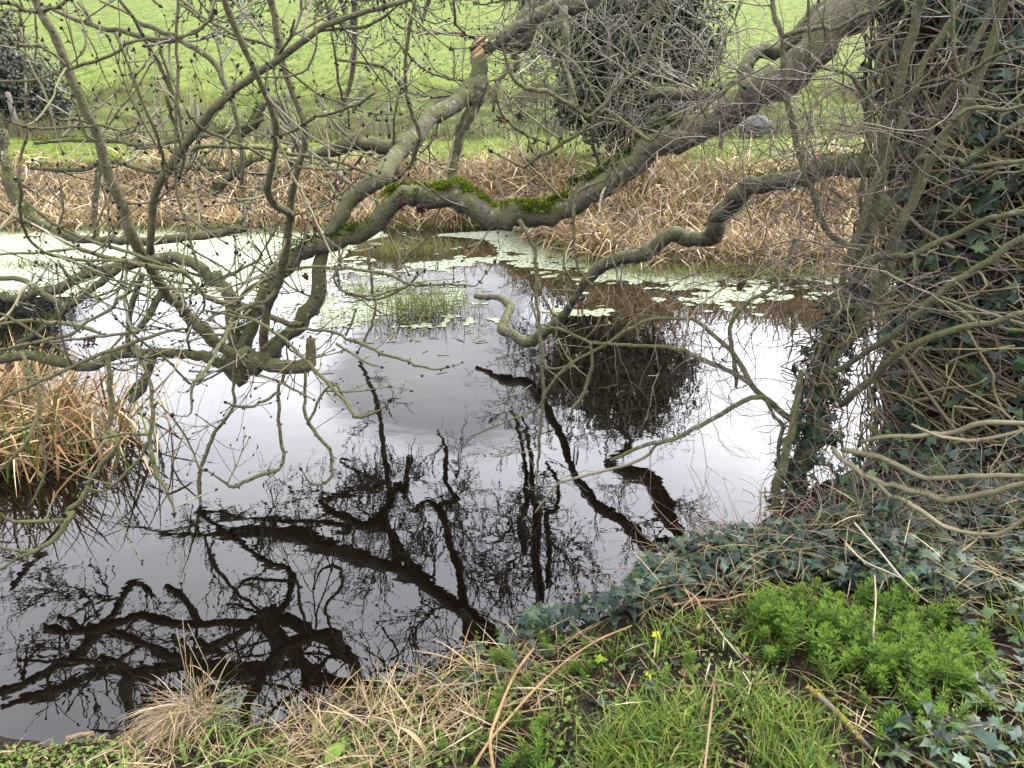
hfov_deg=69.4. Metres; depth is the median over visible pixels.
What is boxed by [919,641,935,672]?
cleavers plant
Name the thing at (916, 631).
cleavers plant
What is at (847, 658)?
cleavers plant
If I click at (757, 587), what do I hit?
cleavers plant
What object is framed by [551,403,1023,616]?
wiry stems
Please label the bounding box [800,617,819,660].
cleavers plant
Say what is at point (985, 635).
cleavers plant
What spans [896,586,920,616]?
cleavers plant
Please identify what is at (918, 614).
cleavers plant
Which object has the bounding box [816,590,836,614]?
cleavers plant
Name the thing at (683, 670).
dead leaf
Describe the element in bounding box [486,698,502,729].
cleavers plant
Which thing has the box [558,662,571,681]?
cleavers plant
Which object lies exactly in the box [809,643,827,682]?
cleavers plant
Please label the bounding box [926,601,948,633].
cleavers plant
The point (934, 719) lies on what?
cleavers plant
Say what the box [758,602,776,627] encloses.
cleavers plant
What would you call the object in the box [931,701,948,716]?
cleavers plant
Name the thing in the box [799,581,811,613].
cleavers plant
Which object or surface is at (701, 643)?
cleavers plant
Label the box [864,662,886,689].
cleavers plant
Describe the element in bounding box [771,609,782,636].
cleavers plant
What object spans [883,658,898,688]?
cleavers plant
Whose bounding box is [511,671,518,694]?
cleavers plant
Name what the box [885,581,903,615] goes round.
cleavers plant
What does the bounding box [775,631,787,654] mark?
cleavers plant
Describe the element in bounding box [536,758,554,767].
cleavers plant
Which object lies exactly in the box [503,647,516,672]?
cleavers plant
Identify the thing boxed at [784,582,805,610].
cleavers plant
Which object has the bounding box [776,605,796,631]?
cleavers plant
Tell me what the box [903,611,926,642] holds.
cleavers plant
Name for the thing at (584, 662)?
cleavers plant
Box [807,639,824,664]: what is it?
cleavers plant
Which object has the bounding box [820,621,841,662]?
cleavers plant
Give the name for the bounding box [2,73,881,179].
meadow grass
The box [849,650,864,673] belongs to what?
cleavers plant
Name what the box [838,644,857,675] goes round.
cleavers plant
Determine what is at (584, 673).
cleavers plant
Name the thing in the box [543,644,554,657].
cleavers plant
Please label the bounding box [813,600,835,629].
cleavers plant
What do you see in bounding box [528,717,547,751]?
cleavers plant
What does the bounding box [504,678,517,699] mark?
cleavers plant
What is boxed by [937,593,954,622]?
cleavers plant
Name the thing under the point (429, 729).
cleavers plant
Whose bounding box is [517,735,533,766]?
cleavers plant
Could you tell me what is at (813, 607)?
cleavers plant
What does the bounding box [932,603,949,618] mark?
cleavers plant
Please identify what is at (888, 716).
cleavers plant
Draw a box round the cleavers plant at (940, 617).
[928,607,947,631]
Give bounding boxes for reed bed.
[0,110,896,278]
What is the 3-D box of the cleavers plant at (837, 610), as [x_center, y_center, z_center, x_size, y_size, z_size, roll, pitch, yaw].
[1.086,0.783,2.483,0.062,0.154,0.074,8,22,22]
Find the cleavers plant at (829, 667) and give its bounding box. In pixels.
[818,645,838,683]
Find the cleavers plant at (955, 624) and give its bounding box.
[949,618,962,631]
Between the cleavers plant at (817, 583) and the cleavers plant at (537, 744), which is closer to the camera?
the cleavers plant at (537, 744)
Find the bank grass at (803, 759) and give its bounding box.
[1,539,1023,767]
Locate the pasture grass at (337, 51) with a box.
[10,6,862,99]
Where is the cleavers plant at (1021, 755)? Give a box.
[1016,748,1023,765]
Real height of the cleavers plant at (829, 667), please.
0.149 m
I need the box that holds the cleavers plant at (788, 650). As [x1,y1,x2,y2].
[779,632,797,663]
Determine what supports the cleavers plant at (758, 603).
on the ground at (324, 64)
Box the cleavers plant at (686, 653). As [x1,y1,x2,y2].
[683,644,694,662]
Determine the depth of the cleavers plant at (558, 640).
2.68 m
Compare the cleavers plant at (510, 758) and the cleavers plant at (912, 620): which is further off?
the cleavers plant at (912, 620)
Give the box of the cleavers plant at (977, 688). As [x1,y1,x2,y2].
[968,686,979,694]
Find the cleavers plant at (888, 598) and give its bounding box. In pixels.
[874,591,892,620]
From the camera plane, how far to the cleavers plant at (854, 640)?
2.39 m
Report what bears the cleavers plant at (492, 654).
on the ground at (324, 64)
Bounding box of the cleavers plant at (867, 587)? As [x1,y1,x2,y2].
[851,576,876,606]
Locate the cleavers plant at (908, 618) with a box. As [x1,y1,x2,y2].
[901,611,919,630]
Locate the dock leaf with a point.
(338, 752)
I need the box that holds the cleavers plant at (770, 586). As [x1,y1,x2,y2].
[766,584,782,608]
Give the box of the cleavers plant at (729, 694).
[724,686,734,699]
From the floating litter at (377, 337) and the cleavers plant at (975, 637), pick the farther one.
the floating litter at (377, 337)
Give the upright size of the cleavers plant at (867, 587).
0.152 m
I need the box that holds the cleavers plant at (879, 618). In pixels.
[856,616,882,640]
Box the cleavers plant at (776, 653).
[771,643,781,664]
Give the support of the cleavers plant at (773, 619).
on the ground at (324, 64)
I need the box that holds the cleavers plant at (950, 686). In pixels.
[947,674,959,698]
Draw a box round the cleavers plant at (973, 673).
[971,672,981,692]
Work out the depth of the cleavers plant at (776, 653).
2.42 m
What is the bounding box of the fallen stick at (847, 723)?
[805,684,873,751]
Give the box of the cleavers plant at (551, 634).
[546,625,552,643]
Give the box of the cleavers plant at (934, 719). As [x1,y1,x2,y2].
[931,709,947,736]
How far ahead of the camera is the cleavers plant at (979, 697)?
2.21 m
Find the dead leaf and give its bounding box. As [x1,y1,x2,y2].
[681,664,697,676]
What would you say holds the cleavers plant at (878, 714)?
on the ground at (324, 64)
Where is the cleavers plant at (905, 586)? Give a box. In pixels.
[892,572,913,608]
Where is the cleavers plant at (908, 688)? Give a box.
[901,673,915,699]
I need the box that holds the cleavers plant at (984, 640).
[960,637,987,657]
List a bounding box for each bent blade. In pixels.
[381,714,423,745]
[395,725,428,755]
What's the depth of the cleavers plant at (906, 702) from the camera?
2.20 m
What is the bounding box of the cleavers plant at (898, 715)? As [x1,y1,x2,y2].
[888,709,904,736]
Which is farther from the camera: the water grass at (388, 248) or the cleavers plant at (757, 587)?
the water grass at (388, 248)
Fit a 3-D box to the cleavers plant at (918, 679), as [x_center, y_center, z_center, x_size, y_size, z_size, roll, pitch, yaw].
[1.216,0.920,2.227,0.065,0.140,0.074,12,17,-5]
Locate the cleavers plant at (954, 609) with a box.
[942,597,961,631]
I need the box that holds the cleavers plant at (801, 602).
[795,592,807,619]
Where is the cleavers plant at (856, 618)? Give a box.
[836,611,861,645]
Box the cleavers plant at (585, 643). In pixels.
[580,637,598,657]
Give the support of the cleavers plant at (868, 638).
on the ground at (324, 64)
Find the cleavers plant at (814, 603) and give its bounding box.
[808,597,820,618]
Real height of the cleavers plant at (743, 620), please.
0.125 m
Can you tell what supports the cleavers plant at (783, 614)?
on the ground at (324, 64)
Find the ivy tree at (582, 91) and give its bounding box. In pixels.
[455,0,777,173]
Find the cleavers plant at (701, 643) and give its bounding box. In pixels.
[695,635,704,647]
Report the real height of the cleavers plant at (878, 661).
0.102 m
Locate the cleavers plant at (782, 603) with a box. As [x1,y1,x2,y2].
[771,596,786,616]
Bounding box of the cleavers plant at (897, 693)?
[894,671,906,700]
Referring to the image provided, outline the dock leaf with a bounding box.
[325,742,345,761]
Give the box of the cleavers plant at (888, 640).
[882,634,892,650]
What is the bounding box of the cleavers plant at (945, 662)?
[937,658,955,691]
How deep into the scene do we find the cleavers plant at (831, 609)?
2.54 m
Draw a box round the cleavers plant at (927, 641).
[919,639,933,657]
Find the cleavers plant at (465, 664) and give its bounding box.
[461,659,469,670]
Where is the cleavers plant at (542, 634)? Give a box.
[539,628,549,641]
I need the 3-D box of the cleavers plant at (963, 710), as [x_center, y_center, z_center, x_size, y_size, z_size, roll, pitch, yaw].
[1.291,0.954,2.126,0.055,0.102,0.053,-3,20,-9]
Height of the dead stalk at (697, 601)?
0.063 m
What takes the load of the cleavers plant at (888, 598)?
on the ground at (324, 64)
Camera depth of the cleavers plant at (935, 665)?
2.27 m
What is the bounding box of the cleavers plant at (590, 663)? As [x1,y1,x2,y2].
[585,660,593,674]
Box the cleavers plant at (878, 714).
[873,711,888,728]
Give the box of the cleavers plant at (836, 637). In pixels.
[821,628,842,667]
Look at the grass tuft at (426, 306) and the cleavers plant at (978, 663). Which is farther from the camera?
the grass tuft at (426, 306)
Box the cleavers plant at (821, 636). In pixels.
[808,622,830,656]
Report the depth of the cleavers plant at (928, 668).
2.26 m
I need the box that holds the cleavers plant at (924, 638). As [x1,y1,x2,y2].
[916,632,931,647]
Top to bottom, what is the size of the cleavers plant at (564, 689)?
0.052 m
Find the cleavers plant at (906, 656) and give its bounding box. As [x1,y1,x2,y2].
[895,650,912,672]
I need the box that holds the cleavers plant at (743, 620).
[739,607,763,635]
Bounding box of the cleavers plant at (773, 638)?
[765,618,788,644]
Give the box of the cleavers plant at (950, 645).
[937,631,962,667]
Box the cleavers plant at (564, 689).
[558,686,568,693]
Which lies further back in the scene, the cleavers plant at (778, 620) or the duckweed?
the duckweed
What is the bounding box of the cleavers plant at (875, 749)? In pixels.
[868,743,881,756]
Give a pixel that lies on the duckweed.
(224, 252)
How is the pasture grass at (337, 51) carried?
on the ground at (324, 64)
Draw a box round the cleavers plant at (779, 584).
[776,581,788,599]
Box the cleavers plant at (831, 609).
[826,597,837,627]
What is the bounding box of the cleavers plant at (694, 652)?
[680,651,697,667]
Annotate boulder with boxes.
[738,115,772,136]
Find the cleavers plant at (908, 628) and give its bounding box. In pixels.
[900,625,913,643]
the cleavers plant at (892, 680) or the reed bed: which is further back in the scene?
the reed bed
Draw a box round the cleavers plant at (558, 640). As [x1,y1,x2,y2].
[554,634,562,649]
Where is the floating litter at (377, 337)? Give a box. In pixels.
[255,279,731,375]
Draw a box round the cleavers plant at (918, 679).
[906,663,925,706]
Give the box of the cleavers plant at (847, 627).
[839,616,862,647]
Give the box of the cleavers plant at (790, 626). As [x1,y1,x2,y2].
[781,605,800,653]
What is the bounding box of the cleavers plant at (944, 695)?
[934,688,949,706]
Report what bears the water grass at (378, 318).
on the water
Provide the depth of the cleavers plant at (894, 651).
2.32 m
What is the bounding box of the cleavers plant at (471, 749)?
[465,743,477,756]
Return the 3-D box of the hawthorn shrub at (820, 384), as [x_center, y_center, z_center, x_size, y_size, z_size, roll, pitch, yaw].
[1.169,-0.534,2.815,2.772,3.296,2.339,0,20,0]
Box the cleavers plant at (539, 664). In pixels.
[534,663,544,681]
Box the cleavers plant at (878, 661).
[859,656,882,678]
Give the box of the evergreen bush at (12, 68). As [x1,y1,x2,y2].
[0,4,78,128]
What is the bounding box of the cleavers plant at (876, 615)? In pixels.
[866,606,885,625]
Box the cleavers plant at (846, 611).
[833,608,850,626]
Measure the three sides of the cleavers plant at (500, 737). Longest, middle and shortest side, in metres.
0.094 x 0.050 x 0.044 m
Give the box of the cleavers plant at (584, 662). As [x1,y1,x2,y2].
[580,652,590,671]
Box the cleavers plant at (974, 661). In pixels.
[964,651,978,670]
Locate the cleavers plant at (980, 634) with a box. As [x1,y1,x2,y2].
[970,618,994,661]
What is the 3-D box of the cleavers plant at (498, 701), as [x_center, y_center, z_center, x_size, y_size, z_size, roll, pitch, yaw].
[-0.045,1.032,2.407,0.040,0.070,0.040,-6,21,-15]
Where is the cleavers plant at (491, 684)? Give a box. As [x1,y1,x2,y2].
[490,668,501,685]
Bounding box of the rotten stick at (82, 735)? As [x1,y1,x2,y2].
[65,731,93,741]
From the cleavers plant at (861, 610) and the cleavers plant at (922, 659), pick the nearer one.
the cleavers plant at (922, 659)
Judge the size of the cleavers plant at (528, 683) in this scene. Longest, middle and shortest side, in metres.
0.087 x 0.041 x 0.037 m
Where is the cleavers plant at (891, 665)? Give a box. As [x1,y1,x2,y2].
[881,659,897,678]
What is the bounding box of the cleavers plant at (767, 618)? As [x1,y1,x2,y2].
[760,611,777,633]
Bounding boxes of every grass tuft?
[0,255,63,269]
[365,278,499,319]
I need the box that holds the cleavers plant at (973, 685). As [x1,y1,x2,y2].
[961,675,976,693]
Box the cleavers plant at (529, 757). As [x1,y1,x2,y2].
[524,748,535,767]
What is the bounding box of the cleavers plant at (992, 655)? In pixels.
[983,649,1000,664]
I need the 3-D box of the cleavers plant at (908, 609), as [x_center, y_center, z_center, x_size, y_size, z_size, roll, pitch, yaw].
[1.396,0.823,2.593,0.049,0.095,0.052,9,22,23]
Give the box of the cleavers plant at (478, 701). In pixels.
[475,695,483,711]
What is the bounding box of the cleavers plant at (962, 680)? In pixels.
[953,659,977,697]
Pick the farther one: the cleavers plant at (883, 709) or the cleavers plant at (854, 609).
the cleavers plant at (854, 609)
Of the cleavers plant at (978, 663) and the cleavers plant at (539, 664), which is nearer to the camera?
the cleavers plant at (978, 663)
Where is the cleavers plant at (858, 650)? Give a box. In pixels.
[847,647,863,663]
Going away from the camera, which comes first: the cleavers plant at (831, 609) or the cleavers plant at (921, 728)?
the cleavers plant at (921, 728)
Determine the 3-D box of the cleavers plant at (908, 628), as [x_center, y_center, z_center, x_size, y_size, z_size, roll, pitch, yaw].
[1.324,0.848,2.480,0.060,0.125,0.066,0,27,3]
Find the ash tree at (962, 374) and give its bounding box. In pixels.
[0,0,1023,570]
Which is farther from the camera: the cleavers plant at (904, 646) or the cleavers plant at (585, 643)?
the cleavers plant at (585, 643)
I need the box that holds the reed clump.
[0,317,224,500]
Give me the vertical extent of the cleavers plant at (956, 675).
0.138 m
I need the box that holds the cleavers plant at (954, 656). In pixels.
[939,648,962,673]
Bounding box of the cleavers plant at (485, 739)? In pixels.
[480,729,492,748]
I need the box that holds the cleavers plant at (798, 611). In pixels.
[788,600,809,633]
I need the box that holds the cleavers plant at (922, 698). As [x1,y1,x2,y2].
[913,691,929,711]
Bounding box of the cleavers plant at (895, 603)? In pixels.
[889,587,908,627]
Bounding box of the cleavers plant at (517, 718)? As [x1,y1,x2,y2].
[508,708,524,734]
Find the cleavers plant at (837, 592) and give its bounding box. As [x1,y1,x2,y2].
[833,591,844,604]
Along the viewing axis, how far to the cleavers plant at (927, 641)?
2.41 m
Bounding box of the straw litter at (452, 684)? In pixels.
[0,464,1023,767]
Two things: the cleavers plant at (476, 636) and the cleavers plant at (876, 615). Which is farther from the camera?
the cleavers plant at (476, 636)
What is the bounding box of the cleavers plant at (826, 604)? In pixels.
[816,594,833,630]
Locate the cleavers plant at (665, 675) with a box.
[654,664,671,692]
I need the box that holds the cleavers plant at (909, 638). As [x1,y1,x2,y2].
[892,623,919,678]
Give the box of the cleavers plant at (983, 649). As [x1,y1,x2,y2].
[960,641,993,659]
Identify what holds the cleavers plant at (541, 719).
on the ground at (324, 64)
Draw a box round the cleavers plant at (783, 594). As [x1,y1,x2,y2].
[771,585,792,608]
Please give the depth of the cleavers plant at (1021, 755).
2.01 m
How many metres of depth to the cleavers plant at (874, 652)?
2.37 m
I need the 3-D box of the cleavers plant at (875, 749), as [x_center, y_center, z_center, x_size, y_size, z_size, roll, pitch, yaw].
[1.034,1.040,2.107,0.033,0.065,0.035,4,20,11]
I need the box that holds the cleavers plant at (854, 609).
[847,603,860,629]
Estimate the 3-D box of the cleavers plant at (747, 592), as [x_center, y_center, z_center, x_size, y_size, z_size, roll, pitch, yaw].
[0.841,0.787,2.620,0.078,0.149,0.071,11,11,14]
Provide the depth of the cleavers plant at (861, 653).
2.38 m
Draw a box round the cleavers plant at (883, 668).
[872,664,894,685]
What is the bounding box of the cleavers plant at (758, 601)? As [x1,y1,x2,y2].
[752,589,774,626]
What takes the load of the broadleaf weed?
on the ground at (324, 64)
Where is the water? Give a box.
[0,224,895,745]
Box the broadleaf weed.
[179,722,283,763]
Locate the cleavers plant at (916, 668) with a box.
[906,654,932,699]
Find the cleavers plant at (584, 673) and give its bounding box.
[580,669,588,684]
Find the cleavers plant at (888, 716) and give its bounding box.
[877,708,895,732]
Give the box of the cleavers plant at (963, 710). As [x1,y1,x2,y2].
[950,699,971,726]
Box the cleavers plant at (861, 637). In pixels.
[853,627,871,660]
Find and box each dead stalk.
[365,666,431,712]
[471,625,631,767]
[488,628,554,767]
[627,681,784,687]
[638,588,702,630]
[672,593,756,606]
[702,606,742,658]
[844,543,913,584]
[854,522,927,601]
[872,575,876,685]
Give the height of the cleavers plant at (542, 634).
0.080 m
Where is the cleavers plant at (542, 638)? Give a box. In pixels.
[538,630,550,658]
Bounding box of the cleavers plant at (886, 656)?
[879,648,899,678]
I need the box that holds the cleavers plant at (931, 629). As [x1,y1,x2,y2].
[922,618,935,641]
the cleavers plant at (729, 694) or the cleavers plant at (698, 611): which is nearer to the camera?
the cleavers plant at (729, 694)
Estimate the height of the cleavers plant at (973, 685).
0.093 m
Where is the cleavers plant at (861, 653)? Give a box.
[851,641,869,670]
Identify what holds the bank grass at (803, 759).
on the ground at (324, 64)
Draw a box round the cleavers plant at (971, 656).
[961,653,975,671]
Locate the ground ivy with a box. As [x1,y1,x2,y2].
[411,428,1023,767]
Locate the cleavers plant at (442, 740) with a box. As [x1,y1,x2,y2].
[436,731,452,757]
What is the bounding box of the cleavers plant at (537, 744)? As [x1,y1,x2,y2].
[528,731,545,765]
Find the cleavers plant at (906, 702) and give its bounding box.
[898,677,915,713]
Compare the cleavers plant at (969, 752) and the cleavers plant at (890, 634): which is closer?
the cleavers plant at (969, 752)
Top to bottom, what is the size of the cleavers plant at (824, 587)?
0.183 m
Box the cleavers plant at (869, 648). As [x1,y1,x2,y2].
[853,636,883,677]
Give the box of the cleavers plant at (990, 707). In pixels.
[984,691,997,712]
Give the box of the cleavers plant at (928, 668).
[910,662,934,689]
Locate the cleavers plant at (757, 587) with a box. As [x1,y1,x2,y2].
[750,581,766,601]
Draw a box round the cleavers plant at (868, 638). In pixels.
[858,632,869,650]
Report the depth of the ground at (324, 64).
18.01 m
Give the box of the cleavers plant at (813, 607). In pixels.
[803,588,816,623]
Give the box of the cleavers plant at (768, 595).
[758,579,778,611]
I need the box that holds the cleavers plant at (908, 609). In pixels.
[903,605,914,619]
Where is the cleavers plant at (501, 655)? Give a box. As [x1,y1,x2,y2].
[495,645,505,666]
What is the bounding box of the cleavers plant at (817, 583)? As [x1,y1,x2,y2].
[801,576,823,606]
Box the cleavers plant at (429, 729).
[425,726,438,738]
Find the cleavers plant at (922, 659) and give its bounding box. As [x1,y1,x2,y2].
[901,651,929,683]
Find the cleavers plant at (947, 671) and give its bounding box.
[934,647,960,702]
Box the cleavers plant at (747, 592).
[740,582,755,624]
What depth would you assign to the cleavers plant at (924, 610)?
2.63 m
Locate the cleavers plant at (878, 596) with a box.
[869,589,886,616]
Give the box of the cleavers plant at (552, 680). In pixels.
[549,674,555,685]
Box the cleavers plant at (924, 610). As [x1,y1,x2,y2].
[911,603,935,621]
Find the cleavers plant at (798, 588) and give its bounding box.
[783,582,802,610]
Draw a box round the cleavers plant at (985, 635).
[976,630,991,656]
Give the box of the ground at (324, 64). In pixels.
[0,0,1023,767]
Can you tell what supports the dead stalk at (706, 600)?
on the ground at (324, 64)
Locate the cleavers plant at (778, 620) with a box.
[773,618,782,636]
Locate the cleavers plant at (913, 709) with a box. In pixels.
[907,701,918,714]
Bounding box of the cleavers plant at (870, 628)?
[860,620,878,647]
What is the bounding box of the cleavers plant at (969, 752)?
[964,731,976,761]
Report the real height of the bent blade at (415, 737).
0.088 m
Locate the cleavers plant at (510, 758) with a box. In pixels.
[498,752,517,767]
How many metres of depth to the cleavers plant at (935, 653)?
2.33 m
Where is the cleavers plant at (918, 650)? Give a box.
[914,642,925,660]
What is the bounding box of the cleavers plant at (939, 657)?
[929,653,943,687]
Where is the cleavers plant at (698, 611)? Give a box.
[695,606,706,622]
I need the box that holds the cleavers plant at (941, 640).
[925,630,949,660]
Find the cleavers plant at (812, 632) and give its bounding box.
[799,628,814,652]
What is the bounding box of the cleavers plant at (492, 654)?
[488,646,499,666]
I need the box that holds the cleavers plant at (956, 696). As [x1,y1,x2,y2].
[950,680,962,707]
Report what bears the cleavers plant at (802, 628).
on the ground at (324, 64)
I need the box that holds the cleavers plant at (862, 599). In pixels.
[850,589,868,608]
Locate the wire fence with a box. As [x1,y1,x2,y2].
[0,92,876,148]
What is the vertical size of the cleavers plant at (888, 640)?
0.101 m
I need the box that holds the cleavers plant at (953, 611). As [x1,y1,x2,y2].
[942,599,963,627]
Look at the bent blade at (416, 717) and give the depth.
2.43 m
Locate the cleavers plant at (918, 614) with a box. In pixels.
[911,606,927,645]
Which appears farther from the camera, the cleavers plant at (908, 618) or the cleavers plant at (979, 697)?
the cleavers plant at (908, 618)
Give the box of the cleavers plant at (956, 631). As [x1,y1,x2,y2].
[944,624,972,651]
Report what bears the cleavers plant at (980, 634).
on the ground at (324, 64)
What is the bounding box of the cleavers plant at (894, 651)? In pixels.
[884,642,905,676]
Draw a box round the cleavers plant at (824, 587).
[815,582,836,606]
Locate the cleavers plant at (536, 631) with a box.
[532,628,547,640]
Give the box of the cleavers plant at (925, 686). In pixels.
[919,675,932,699]
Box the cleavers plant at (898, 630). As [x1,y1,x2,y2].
[891,615,912,656]
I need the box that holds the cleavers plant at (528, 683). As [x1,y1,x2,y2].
[521,671,531,686]
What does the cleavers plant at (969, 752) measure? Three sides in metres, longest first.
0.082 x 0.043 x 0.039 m
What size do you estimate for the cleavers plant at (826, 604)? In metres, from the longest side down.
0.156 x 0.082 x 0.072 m
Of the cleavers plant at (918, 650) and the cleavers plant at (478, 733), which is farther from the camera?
the cleavers plant at (918, 650)
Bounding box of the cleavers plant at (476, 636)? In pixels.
[472,630,480,656]
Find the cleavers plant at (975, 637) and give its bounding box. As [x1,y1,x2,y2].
[961,635,980,655]
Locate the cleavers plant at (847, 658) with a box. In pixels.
[834,651,856,673]
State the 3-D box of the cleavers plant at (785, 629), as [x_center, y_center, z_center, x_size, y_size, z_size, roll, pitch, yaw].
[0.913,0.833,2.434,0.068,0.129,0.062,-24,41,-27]
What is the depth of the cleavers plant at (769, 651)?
2.40 m
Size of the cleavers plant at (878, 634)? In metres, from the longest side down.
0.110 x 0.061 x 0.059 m
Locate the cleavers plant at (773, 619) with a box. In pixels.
[764,605,780,640]
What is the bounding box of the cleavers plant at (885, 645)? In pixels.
[865,639,890,657]
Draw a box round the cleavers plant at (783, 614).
[769,600,795,634]
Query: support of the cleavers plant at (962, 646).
on the ground at (324, 64)
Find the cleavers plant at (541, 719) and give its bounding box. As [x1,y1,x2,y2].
[531,711,547,728]
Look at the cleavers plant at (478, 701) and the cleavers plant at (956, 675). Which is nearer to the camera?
the cleavers plant at (956, 675)
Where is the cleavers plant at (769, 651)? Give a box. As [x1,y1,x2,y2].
[761,644,777,661]
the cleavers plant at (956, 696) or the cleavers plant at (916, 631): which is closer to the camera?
the cleavers plant at (956, 696)
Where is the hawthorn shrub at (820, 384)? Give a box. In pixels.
[458,0,1023,624]
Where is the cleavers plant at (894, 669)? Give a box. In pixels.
[884,661,899,689]
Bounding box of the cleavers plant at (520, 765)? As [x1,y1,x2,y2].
[516,745,531,767]
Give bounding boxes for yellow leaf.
[595,653,606,663]
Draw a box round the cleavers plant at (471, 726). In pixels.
[465,721,474,741]
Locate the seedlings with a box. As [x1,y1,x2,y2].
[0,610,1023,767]
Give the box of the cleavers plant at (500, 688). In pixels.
[497,685,504,696]
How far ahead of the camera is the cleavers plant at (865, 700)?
2.25 m
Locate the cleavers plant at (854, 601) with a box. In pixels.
[852,596,863,616]
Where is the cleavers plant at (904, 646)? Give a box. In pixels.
[888,640,912,660]
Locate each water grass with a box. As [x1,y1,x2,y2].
[277,305,475,333]
[282,273,483,301]
[333,231,500,258]
[464,252,877,287]
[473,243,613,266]
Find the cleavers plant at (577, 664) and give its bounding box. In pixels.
[569,656,583,676]
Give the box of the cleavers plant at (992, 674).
[975,659,1013,686]
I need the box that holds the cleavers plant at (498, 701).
[492,690,501,706]
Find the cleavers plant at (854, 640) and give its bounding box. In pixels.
[838,635,859,655]
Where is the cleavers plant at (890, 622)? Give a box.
[884,617,898,639]
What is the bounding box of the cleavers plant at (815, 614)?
[807,604,831,636]
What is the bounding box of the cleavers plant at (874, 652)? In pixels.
[870,643,881,660]
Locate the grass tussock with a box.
[108,616,275,761]
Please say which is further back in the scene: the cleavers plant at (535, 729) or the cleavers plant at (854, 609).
the cleavers plant at (854, 609)
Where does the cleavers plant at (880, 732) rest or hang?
on the ground at (324, 64)
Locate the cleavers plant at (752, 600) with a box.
[747,598,753,615]
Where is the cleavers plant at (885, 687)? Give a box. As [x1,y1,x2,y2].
[874,673,891,695]
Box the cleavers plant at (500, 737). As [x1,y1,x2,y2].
[495,717,505,748]
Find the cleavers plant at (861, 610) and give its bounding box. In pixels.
[847,606,866,638]
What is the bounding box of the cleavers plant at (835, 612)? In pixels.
[827,611,838,642]
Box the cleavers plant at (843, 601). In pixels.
[834,594,847,613]
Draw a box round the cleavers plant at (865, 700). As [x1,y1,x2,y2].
[857,686,874,714]
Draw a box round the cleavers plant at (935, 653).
[920,645,939,684]
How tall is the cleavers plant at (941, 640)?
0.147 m
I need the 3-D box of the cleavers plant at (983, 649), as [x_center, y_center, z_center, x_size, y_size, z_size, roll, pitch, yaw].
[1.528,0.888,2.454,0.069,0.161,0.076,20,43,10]
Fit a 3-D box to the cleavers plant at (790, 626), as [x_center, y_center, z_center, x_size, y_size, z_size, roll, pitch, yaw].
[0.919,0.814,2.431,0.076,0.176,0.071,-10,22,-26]
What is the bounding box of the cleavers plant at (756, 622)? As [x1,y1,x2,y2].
[743,606,765,640]
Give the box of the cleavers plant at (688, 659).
[682,649,695,678]
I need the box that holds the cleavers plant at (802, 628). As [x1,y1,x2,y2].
[793,610,808,649]
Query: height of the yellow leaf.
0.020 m
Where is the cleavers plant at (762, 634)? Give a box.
[748,625,769,650]
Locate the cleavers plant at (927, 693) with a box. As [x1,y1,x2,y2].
[919,687,931,701]
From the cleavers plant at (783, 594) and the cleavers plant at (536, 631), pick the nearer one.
the cleavers plant at (783, 594)
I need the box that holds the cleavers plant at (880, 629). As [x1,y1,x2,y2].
[869,605,889,635]
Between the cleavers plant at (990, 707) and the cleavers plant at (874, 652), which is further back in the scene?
the cleavers plant at (874, 652)
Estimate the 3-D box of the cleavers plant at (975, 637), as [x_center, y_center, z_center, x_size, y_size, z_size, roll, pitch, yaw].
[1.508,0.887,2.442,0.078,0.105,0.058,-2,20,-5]
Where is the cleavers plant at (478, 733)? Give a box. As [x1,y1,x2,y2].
[476,730,486,747]
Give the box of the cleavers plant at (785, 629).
[779,622,798,648]
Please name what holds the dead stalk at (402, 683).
on the ground at (324, 64)
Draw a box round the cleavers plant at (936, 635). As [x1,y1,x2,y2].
[925,622,946,645]
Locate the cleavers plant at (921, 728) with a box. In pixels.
[913,709,931,746]
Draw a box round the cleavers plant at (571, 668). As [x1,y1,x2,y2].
[566,661,577,675]
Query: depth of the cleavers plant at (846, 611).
2.50 m
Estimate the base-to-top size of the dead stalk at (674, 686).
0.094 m
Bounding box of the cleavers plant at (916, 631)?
[906,622,922,657]
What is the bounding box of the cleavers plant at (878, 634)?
[869,632,881,659]
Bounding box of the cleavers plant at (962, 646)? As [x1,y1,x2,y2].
[948,628,969,657]
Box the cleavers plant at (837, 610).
[828,600,845,631]
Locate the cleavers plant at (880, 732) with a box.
[871,720,889,751]
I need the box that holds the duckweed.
[0,223,895,333]
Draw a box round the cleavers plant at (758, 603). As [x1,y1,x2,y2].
[749,593,766,618]
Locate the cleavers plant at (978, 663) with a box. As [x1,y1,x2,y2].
[973,660,983,673]
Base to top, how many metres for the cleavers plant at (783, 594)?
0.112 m
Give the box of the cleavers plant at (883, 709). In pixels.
[873,703,897,719]
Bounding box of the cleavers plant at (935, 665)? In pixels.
[923,654,941,691]
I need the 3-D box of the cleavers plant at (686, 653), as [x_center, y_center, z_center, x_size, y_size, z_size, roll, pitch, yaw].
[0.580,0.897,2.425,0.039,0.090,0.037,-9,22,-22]
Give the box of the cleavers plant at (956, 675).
[940,658,965,697]
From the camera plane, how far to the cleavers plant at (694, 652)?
2.41 m
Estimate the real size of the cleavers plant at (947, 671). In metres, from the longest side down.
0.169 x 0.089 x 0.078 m
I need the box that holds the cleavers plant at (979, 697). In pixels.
[965,689,987,714]
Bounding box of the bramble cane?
[703,666,716,767]
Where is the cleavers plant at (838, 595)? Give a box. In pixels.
[831,590,844,609]
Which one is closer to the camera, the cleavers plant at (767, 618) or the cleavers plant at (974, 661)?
the cleavers plant at (974, 661)
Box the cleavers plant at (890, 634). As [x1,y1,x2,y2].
[876,630,898,646]
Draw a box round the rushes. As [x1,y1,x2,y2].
[0,100,881,143]

